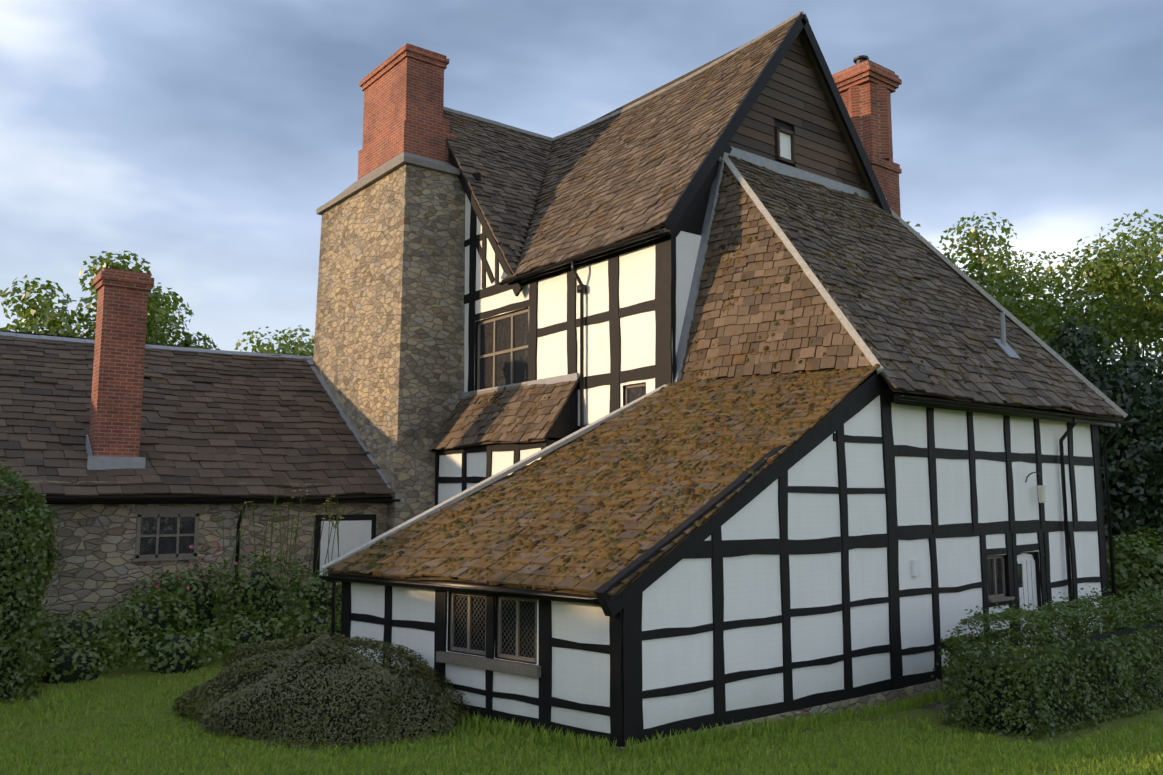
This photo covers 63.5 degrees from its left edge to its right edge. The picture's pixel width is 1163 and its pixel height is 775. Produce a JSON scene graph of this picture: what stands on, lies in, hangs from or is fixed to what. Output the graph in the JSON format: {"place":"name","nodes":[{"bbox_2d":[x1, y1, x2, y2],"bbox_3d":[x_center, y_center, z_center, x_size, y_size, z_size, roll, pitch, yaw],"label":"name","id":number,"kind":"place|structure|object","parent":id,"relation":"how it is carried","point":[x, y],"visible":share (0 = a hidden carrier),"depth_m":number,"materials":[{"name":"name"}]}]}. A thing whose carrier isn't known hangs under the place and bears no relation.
{"place":"outdoors","nodes":[
{"label":"outdoors","id":0,"kind":"place"},
{"bbox_2d":[0,625,1162,774],"bbox_3d":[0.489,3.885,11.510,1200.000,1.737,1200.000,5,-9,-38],"label":"ground","id":1,"kind":"structure","parent":0,"point":[130,671],"depth_m":12.19,"materials":[{"name":"green plant"}]},
{"bbox_2d":[0,459,65,703],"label":"tall hedge","id":2,"kind":"object","parent":1,"relation":"on","point":[36,573],"depth_m":13.98,"materials":[{"name":"green plant"}]},
{"bbox_2d":[0,251,219,349],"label":"tree","id":3,"kind":"object","parent":1,"relation":"on","point":[158,312],"depth_m":38.91,"materials":[{"name":"green plant"}]},
{"bbox_2d":[18,550,341,683],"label":"bed shrubs","id":4,"kind":"object","parent":1,"relation":"on","point":[120,640],"depth_m":17.23,"materials":[{"name":"green plant"}]},
{"bbox_2d":[153,542,248,589],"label":"flowers","id":5,"kind":"object","parent":4,"relation":"on","point":[206,559],"visible":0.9,"depth_m":18.64,"materials":[{"name":"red plant"}]},
{"bbox_2d":[0,481,387,640],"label":"stone wing walls","id":6,"kind":"structure","parent":1,"relation":"on","point":[99,569],"depth_m":19.12,"materials":[{"name":"grey stone"}]},
{"bbox_2d":[0,330,186,347],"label":"stone wing north slope","id":7,"kind":"structure","parent":6,"relation":"on","point":[56,335],"depth_m":23.42,"materials":[{"name":"tile"}]},
{"bbox_2d":[86,435,145,469],"bbox_3d":[-9.797,1.515,19.730,1.100,1.056,0.950,5,-9,-38],"label":"chimney flashing","id":8,"kind":"object","parent":6,"relation":"attached to","point":[101,462],"visible":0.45,"depth_m":19.52,"materials":[{"name":"grey metal"}]},
{"bbox_2d":[131,507,205,561],"bbox_3d":[-8.579,3.031,19.514,1.460,1.100,0.120,5,-9,-38],"label":"stone window frame","id":9,"kind":"object","parent":6,"relation":"in","point":[159,512],"visible":0.94,"depth_m":19.50,"materials":[{"name":"grey stone"}]},
{"bbox_2d":[140,517,194,554],"bbox_3d":[-8.597,3.074,19.532,1.200,0.900,0.001,5,-9,-38],"label":"wing window glass","id":10,"kind":"object","parent":9,"relation":"in","point":[167,545],"visible":0.6,"depth_m":19.52,"materials":[{"name":"black glass"}]},
{"bbox_2d":[0,336,394,498],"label":"stone roof tiles","id":11,"kind":"object","parent":6,"relation":"on","point":[216,425],"visible":0.81,"depth_m":21.97,"materials":[{"name":"stone"}]},
{"bbox_2d":[89,267,153,456],"bbox_3d":[-9.883,-0.169,20.041,1.040,4.620,0.830,5,-9,-38],"label":"chimney","id":12,"kind":"object","parent":11,"relation":"on","point":[118,376],"visible":0.9,"depth_m":19.81,"materials":[{"name":"red brick"}]},
{"bbox_2d":[0,331,312,359],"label":"ridge tiles","id":13,"kind":"object","parent":11,"relation":"on","point":[89,341],"visible":0.65,"depth_m":25.07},
{"bbox_2d":[0,497,400,613],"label":"gutter and downpipe","id":14,"kind":"object","parent":6,"relation":"attached to","point":[179,500],"visible":0.58,"depth_m":19.88,"materials":[{"name":"black metal"}]},
{"bbox_2d":[313,514,375,576],"bbox_3d":[-5.492,4.219,21.806,1.500,2.520,0.050,5,-9,-38],"label":"door frame","id":15,"kind":"object","parent":6,"relation":"in","point":[319,519],"visible":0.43,"depth_m":21.62,"materials":[{"name":"black wood"}]},
{"bbox_2d":[319,520,371,584],"bbox_3d":[-5.486,4.263,21.793,1.240,2.330,0.070,5,-9,-38],"label":"door","id":16,"kind":"structure","parent":15,"relation":"in","point":[353,535],"depth_m":21.81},
{"bbox_2d":[307,360,393,495],"bbox_3d":[-6.212,0.845,24.946,0.220,4.054,5.870,5,-9,-38],"label":"roof flashing","id":17,"kind":"object","parent":6,"relation":"attached to","point":[333,399],"visible":0.36,"depth_m":25.03,"materials":[{"name":"grey metal"}]},
{"bbox_2d":[234,325,314,356],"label":"tree","id":18,"kind":"object","parent":1,"relation":"on","point":[287,346],"depth_m":56.44,"materials":[{"name":"green plant"}]},
{"bbox_2d":[212,489,343,609],"bbox_3d":[-6.010,3.336,19.369,2.754,2.485,1.699,5,-9,-38],"label":"fennel","id":19,"kind":"object","parent":1,"relation":"on","point":[296,530],"depth_m":19.50,"materials":[{"name":"green plant"}]},
{"bbox_2d":[172,631,470,750],"bbox_3d":[-3.696,4.083,13.140,4.254,1.334,2.666,-3,-7,22],"label":"mound shrub","id":20,"kind":"object","parent":1,"relation":"on","point":[323,646],"depth_m":12.33,"materials":[{"name":"green plant"}]},
{"bbox_2d":[313,164,464,531],"bbox_3d":[-5.412,0.616,25.388,1.990,11.920,5.740,5,-9,-38],"label":"stone chimney base","id":21,"kind":"object","parent":1,"relation":"on","point":[388,359],"visible":0.5,"depth_m":23.78,"materials":[{"name":"beige stone"}]},
{"bbox_2d":[316,152,459,214],"bbox_3d":[-5.333,-5.544,26.180,1.990,0.500,5.540,5,-9,-38],"label":"stone coping","id":22,"kind":"object","parent":21,"relation":"on","point":[384,169],"visible":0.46,"depth_m":24.40,"materials":[{"name":"grey stone"}]},
{"bbox_2d":[358,43,456,179],"bbox_3d":[-4.806,-7.186,25.831,1.580,3.280,2.800,5,-9,-38],"label":"brick chimney stack","id":23,"kind":"object","parent":22,"relation":"on","point":[403,87],"visible":0.85,"depth_m":24.90,"materials":[{"name":"red brick"}]},
{"bbox_2d":[448,148,675,430],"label":"timbers","id":24,"kind":"object","parent":21,"relation":"attached to","point":[662,304],"visible":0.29,"depth_m":19.78,"materials":[{"name":"black wood"}]},
{"bbox_2d":[435,386,577,505],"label":"bay timbers","id":25,"kind":"object","parent":24,"relation":"attached to","point":[565,424],"visible":0.12,"depth_m":20.57,"materials":[{"name":"black wood"}]},
{"bbox_2d":[438,448,540,503],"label":"bay panels","id":26,"kind":"object","parent":25,"relation":"attached to","point":[450,465],"depth_m":21.84,"materials":[{"name":"white paint"}]},
{"bbox_2d":[428,376,579,450],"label":"bay pent roof tiles","id":27,"kind":"object","parent":25,"relation":"attached to","point":[457,428],"visible":0.83,"depth_m":21.17,"materials":[{"name":"brown tile"}]},
{"bbox_2d":[456,386,553,444],"bbox_3d":[-1.906,0.614,21.587,0.986,1.439,4.882,5,-9,-38],"label":"moss","id":28,"kind":"object","parent":27,"relation":"on","point":[495,401],"visible":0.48,"depth_m":21.43,"materials":[{"name":"green plant"}]},
{"bbox_2d":[461,373,578,398],"bbox_3d":[-1.550,0.013,21.913,0.050,0.200,4.800,5,-9,-38],"label":"roof flashing","id":29,"kind":"object","parent":27,"relation":"on","point":[564,378],"visible":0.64,"depth_m":20.95,"materials":[{"name":"grey metal"}]},
{"bbox_2d":[470,308,644,404],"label":"window frames","id":30,"kind":"structure","parent":24,"relation":"attached to","point":[512,349],"depth_m":22.75,"materials":[{"name":"brown wood"}]},
{"bbox_2d":[480,312,645,403],"bbox_3d":[-0.634,-0.625,21.035,0.008,2.640,6.380,5,-9,-37],"label":"window glass","id":31,"kind":"object","parent":30,"relation":"attached to","point":[503,361],"visible":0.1,"depth_m":22.60,"materials":[{"name":"glass"}]},
{"bbox_2d":[464,193,672,425],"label":"panels","id":32,"kind":"object","parent":24,"relation":"attached to","point":[637,280],"visible":0.17,"depth_m":19.82,"materials":[{"name":"white paint"}]},
{"bbox_2d":[676,231,891,389],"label":"panels","id":33,"kind":"object","parent":32,"relation":"attached to","point":[687,246],"depth_m":18.37,"materials":[{"name":"white paint"}]},
{"bbox_2d":[508,227,670,285],"bbox_3d":[-0.014,-2.734,20.017,0.030,0.160,5.570,5,-9,-38],"label":"gutter","id":34,"kind":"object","parent":24,"relation":"attached to","point":[666,232],"depth_m":19.41,"materials":[{"name":"black metal"}]},
{"bbox_2d":[341,582,623,747],"bbox_3d":[-1.662,3.645,13.383,0.147,1.997,5.750,8,-11,-50],"label":"lean-to timbers","id":35,"kind":"object","parent":1,"relation":"on","point":[545,701],"visible":0.4,"depth_m":12.46,"materials":[{"name":"black wood"}]},
{"bbox_2d":[319,570,599,640],"bbox_3d":[-1.958,3.709,13.313,0.272,1.934,5.719,8,-11,-50],"label":"lean to gutter","id":36,"kind":"object","parent":35,"relation":"attached to","point":[462,587],"visible":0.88,"depth_m":13.24,"materials":[{"name":"black metal"}]},
{"bbox_2d":[350,582,609,732],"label":"wall","id":37,"kind":"structure","parent":35,"relation":"in","point":[581,676],"depth_m":12.49,"materials":[{"name":"white paint"}]},
{"bbox_2d":[436,592,540,677],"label":"window frames","id":38,"kind":"structure","parent":35,"relation":"in","point":[506,666],"depth_m":12.97,"materials":[{"name":"grey wood"}]},
{"bbox_2d":[454,595,534,657],"bbox_3d":[-1.221,3.307,13.092,0.001,0.840,1.710,8,-11,-50],"label":"window glass","id":39,"kind":"object","parent":38,"relation":"in","point":[527,628],"depth_m":12.98,"materials":[{"name":"glass"}]},
{"bbox_2d":[615,676,964,750],"bbox_3d":[5.665,5.206,15.560,13.400,0.690,0.350,5,-9,-38],"label":"plinth stone","id":40,"kind":"object","parent":1,"relation":"on","point":[877,698],"visible":0.08,"depth_m":14.22,"materials":[{"name":"grey stone"}]},
{"bbox_2d":[595,371,1110,746],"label":"wall timbers","id":41,"kind":"object","parent":40,"relation":"on","point":[871,387],"depth_m":14.41,"materials":[{"name":"black wood"}]},
{"bbox_2d":[325,366,877,598],"bbox_3d":[0.386,1.289,15.271,7.033,3.451,5.792,5,-9,-38],"label":"lean to roof tiles","id":42,"kind":"object","parent":41,"relation":"on","point":[563,583],"visible":0.65,"depth_m":14.43,"materials":[{"name":"brown tile"}]},
{"bbox_2d":[321,385,667,571],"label":"roof verge","id":43,"kind":"structure","parent":42,"relation":"attached to","point":[512,468],"depth_m":16.35,"materials":[{"name":"grey metal"}]},
{"bbox_2d":[330,364,880,594],"bbox_3d":[0.411,1.268,15.212,6.962,3.427,5.679,5,-9,-38],"label":"roof moss","id":44,"kind":"object","parent":42,"relation":"on","point":[686,492],"visible":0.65,"depth_m":14.77,"materials":[{"name":"green plant"}]},
{"bbox_2d":[642,395,1102,728],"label":"wall panels","id":45,"kind":"object","parent":41,"relation":"attached to","point":[678,594],"visible":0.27,"depth_m":14.70,"materials":[{"name":"white paint"}]},
{"bbox_2d":[1025,472,1041,484],"bbox_3d":[8.656,1.740,17.973,0.420,0.262,0.078,3,-7,-21],"label":"wall lamp bracket","id":46,"kind":"object","parent":45,"relation":"attached to","point":[1032,473],"depth_m":17.95,"materials":[{"name":"black metal"}]},
{"bbox_2d":[1036,485,1046,502],"bbox_3d":[8.832,2.045,18.035,0.171,0.330,0.180,5,-9,-38],"label":"wall lantern","id":47,"kind":"object","parent":46,"relation":"hanging from","point":[1042,493],"depth_m":17.98,"materials":[{"name":"white glass"}]},
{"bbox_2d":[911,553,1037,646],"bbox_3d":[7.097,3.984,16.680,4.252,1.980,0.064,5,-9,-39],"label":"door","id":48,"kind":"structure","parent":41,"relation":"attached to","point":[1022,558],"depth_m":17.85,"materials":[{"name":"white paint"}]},
{"bbox_2d":[987,556,1014,602],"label":"window frames","id":49,"kind":"structure","parent":41,"relation":"attached to","point":[995,597],"depth_m":17.14,"materials":[{"name":"grey wood"}]},
{"bbox_2d":[987,558,1021,594],"bbox_3d":[7.779,3.474,17.349,1.330,0.750,0.009,5,-8,-37],"label":"window glass","id":50,"kind":"object","parent":41,"relation":"attached to","point":[998,576],"visible":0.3,"depth_m":17.24,"materials":[{"name":"glass"}]},
{"bbox_2d":[894,394,1129,637],"bbox_3d":[8.318,2.772,17.448,8.360,4.769,0.395,5,-9,-38],"label":"eave gutter","id":51,"kind":"object","parent":41,"relation":"attached to","point":[963,406],"visible":0.85,"depth_m":18.56,"materials":[{"name":"black metal"}]},
{"bbox_2d":[832,60,901,217],"bbox_3d":[7.269,-1.071,24.666,1.420,14.700,2.280,5,-9,-38],"label":"brick chimney","id":52,"kind":"object","parent":1,"relation":"on","point":[866,88],"visible":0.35,"depth_m":24.49,"materials":[{"name":"red brick"}]},
{"bbox_2d":[853,55,868,63],"bbox_3d":[7.479,-8.609,25.124,0.380,0.380,0.400,5,-9,-38],"label":"chimney pot","id":53,"kind":"object","parent":52,"relation":"on","point":[859,59],"visible":0.5,"depth_m":25.01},
{"bbox_2d":[785,697,966,731],"bbox_3d":[7.489,5.183,16.235,12.600,0.260,0.933,5,-9,-38],"label":"path wall base","id":54,"kind":"object","parent":1,"relation":"on","point":[938,707],"depth_m":14.59,"materials":[{"name":"soil"}]},
{"bbox_2d":[931,584,1162,741],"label":"hedge","id":55,"kind":"object","parent":1,"relation":"on","point":[1047,615],"depth_m":13.50,"materials":[{"name":"green plant"}]},
{"bbox_2d":[1037,317,1162,623],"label":"tree","id":56,"kind":"object","parent":1,"relation":"on","point":[1134,450],"depth_m":24.40,"materials":[{"name":"green plant"}]},
{"bbox_2d":[1106,527,1162,627],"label":"laurel shrub leaves","id":57,"kind":"object","parent":1,"relation":"on","point":[1139,576],"visible":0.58,"depth_m":20.73,"materials":[{"name":"green plant"}]},
{"bbox_2d":[0,0,1162,383],"label":"sky","id":58,"kind":"structure","parent":0,"point":[204,141],"materials":[{"name":"blue"}]},
{"bbox_2d":[501,12,803,280],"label":"slope tiles","id":59,"kind":"object","parent":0,"point":[615,181],"visible":0.9,"depth_m":21.74,"materials":[{"name":"tile"}]},
{"bbox_2d":[443,110,551,274],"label":"cross range tiles","id":60,"kind":"object","parent":59,"relation":"on","point":[510,166],"visible":0.85,"depth_m":25.00,"materials":[{"name":"tile"}]},
{"bbox_2d":[443,106,552,141],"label":"cross ridge tiles","id":61,"kind":"object","parent":60,"relation":"on","point":[496,123],"visible":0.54,"depth_m":27.07,"materials":[{"name":"stone"}]},
{"bbox_2d":[501,174,543,278],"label":"roof valley","id":62,"kind":"structure","parent":59,"relation":"attached to","point":[504,275],"depth_m":22.25,"materials":[{"name":"grey metal"}]},
{"bbox_2d":[499,229,663,428],"bbox_3d":[-0.093,0.330,19.719,0.375,6.154,5.570,5,-9,-38],"label":"gutter","id":63,"kind":"object","parent":59,"relation":"attached to","point":[581,288],"visible":0.9,"depth_m":19.88,"materials":[{"name":"black metal"}]},
{"bbox_2d":[528,54,755,261],"bbox_3d":[0.529,-5.276,22.956,4.145,5.367,9.056,5,-9,-38],"label":"roof moss","id":64,"kind":"object","parent":59,"relation":"on","point":[664,192],"visible":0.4,"depth_m":21.95,"materials":[{"name":"plant"}]},
{"bbox_2d":[552,11,808,141],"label":"ridge tiles","id":65,"kind":"object","parent":59,"relation":"on","point":[704,69],"visible":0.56,"depth_m":23.91,"materials":[{"name":"stone"}]},
{"bbox_2d":[592,14,876,234],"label":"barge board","id":66,"kind":"structure","parent":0,"point":[828,97],"depth_m":22.11,"materials":[{"name":"wood"}]},
{"bbox_2d":[662,14,891,236],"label":"gable barge boards","id":67,"kind":"object","parent":66,"relation":"attached to","point":[692,194],"visible":0.85,"depth_m":19.88,"materials":[{"name":"black wood"}]},
{"bbox_2d":[681,119,793,235],"bbox_3d":[4.771,-5.490,20.942,7.900,5.400,0.001,5,-9,-38],"label":"gable backing","id":68,"kind":"object","parent":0,"point":[694,223],"depth_m":18.82,"materials":[{"name":"black wood"}]},
{"bbox_2d":[729,35,865,190],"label":"gable weatherboards","id":69,"kind":"object","parent":68,"relation":"attached to","point":[792,94],"visible":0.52,"depth_m":21.09,"materials":[{"name":"brown wood"}]},
{"bbox_2d":[774,126,795,165],"bbox_3d":[4.458,-5.288,20.603,0.600,0.740,0.110,5,-9,-38],"label":"gable window frame","id":70,"kind":"object","parent":69,"relation":"in","point":[778,157],"visible":0.9,"depth_m":20.54,"materials":[{"name":"wood"}]},
{"bbox_2d":[780,132,790,159],"bbox_3d":[4.444,-5.286,20.621,0.580,0.720,0.001,5,-9,-38],"label":"gable window glass","id":71,"kind":"object","parent":70,"relation":"in","point":[785,145],"visible":0.6,"depth_m":20.65,"materials":[{"name":"grey glass"}]},
{"bbox_2d":[718,146,886,200],"bbox_3d":[5.085,-4.603,20.931,5.890,0.425,0.138,5,-9,-38],"label":"roof flashing","id":72,"kind":"object","parent":69,"relation":"attached to","point":[781,168],"visible":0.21,"depth_m":20.67,"materials":[{"name":"grey metal"}]},
{"bbox_2d":[728,155,1123,419],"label":"range roof tiles","id":73,"kind":"object","parent":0,"point":[896,374],"visible":0.88,"depth_m":18.88,"materials":[{"name":"tile"}]},
{"bbox_2d":[723,151,883,373],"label":"hip ridge","id":74,"kind":"structure","parent":73,"relation":"on","point":[841,317],"depth_m":16.88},
{"bbox_2d":[680,162,872,380],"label":"hip face tiles","id":75,"kind":"object","parent":74,"relation":"attached to","point":[754,315],"visible":0.75,"depth_m":17.35,"materials":[{"name":"stone"}]},
{"bbox_2d":[674,152,728,381],"bbox_3d":[2.346,-2.428,18.569,1.560,4.860,0.180,5,-9,-38],"label":"roof flashing","id":76,"kind":"object","parent":75,"relation":"attached to","point":[699,264],"visible":0.57,"depth_m":18.47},
{"bbox_2d":[686,162,864,379],"bbox_3d":[3.441,-2.504,17.158,1.422,4.697,3.707,5,-9,-38],"label":"roof moss","id":77,"kind":"object","parent":75,"relation":"on","point":[786,280],"visible":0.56,"depth_m":17.66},
{"bbox_2d":[741,158,1122,417],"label":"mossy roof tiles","id":78,"kind":"object","parent":73,"relation":"on","point":[828,253],"visible":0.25,"depth_m":18.97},
{"bbox_2d":[993,312,1020,358],"bbox_3d":[8.793,-1.070,19.472,0.440,0.994,0.365,5,-9,-38],"label":"roof vent pipe","id":79,"kind":"object","parent":73,"relation":"on","point":[1006,348],"visible":0.85,"depth_m":19.47,"materials":[{"name":"grey metal"}]},
{"bbox_2d":[890,209,1127,418],"bbox_3d":[9.430,-1.905,21.402,4.936,5.397,0.164,-3,-7,22],"label":"hip mortar","id":80,"kind":"object","parent":73,"relation":"attached to","point":[1001,308],"visible":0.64,"depth_m":21.20,"materials":[{"name":"grey concrete"}]},
{"bbox_2d":[925,245,1121,418],"bbox_3d":[9.799,-1.761,22.366,2.087,5.331,4.863,16,-17,-66],"label":"range hip","id":81,"kind":"object","parent":73,"relation":"attached to","point":[987,300],"visible":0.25,"depth_m":21.49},
{"bbox_2d":[906,212,1162,377],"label":"tree","id":82,"kind":"object","parent":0,"point":[1107,322],"depth_m":35.80,"materials":[{"name":"green plant"}]},
{"bbox_2d":[965,209,1162,387],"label":"tree","id":83,"kind":"object","parent":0,"point":[1036,269],"depth_m":40.70,"materials":[{"name":"green plant"}]}
]}

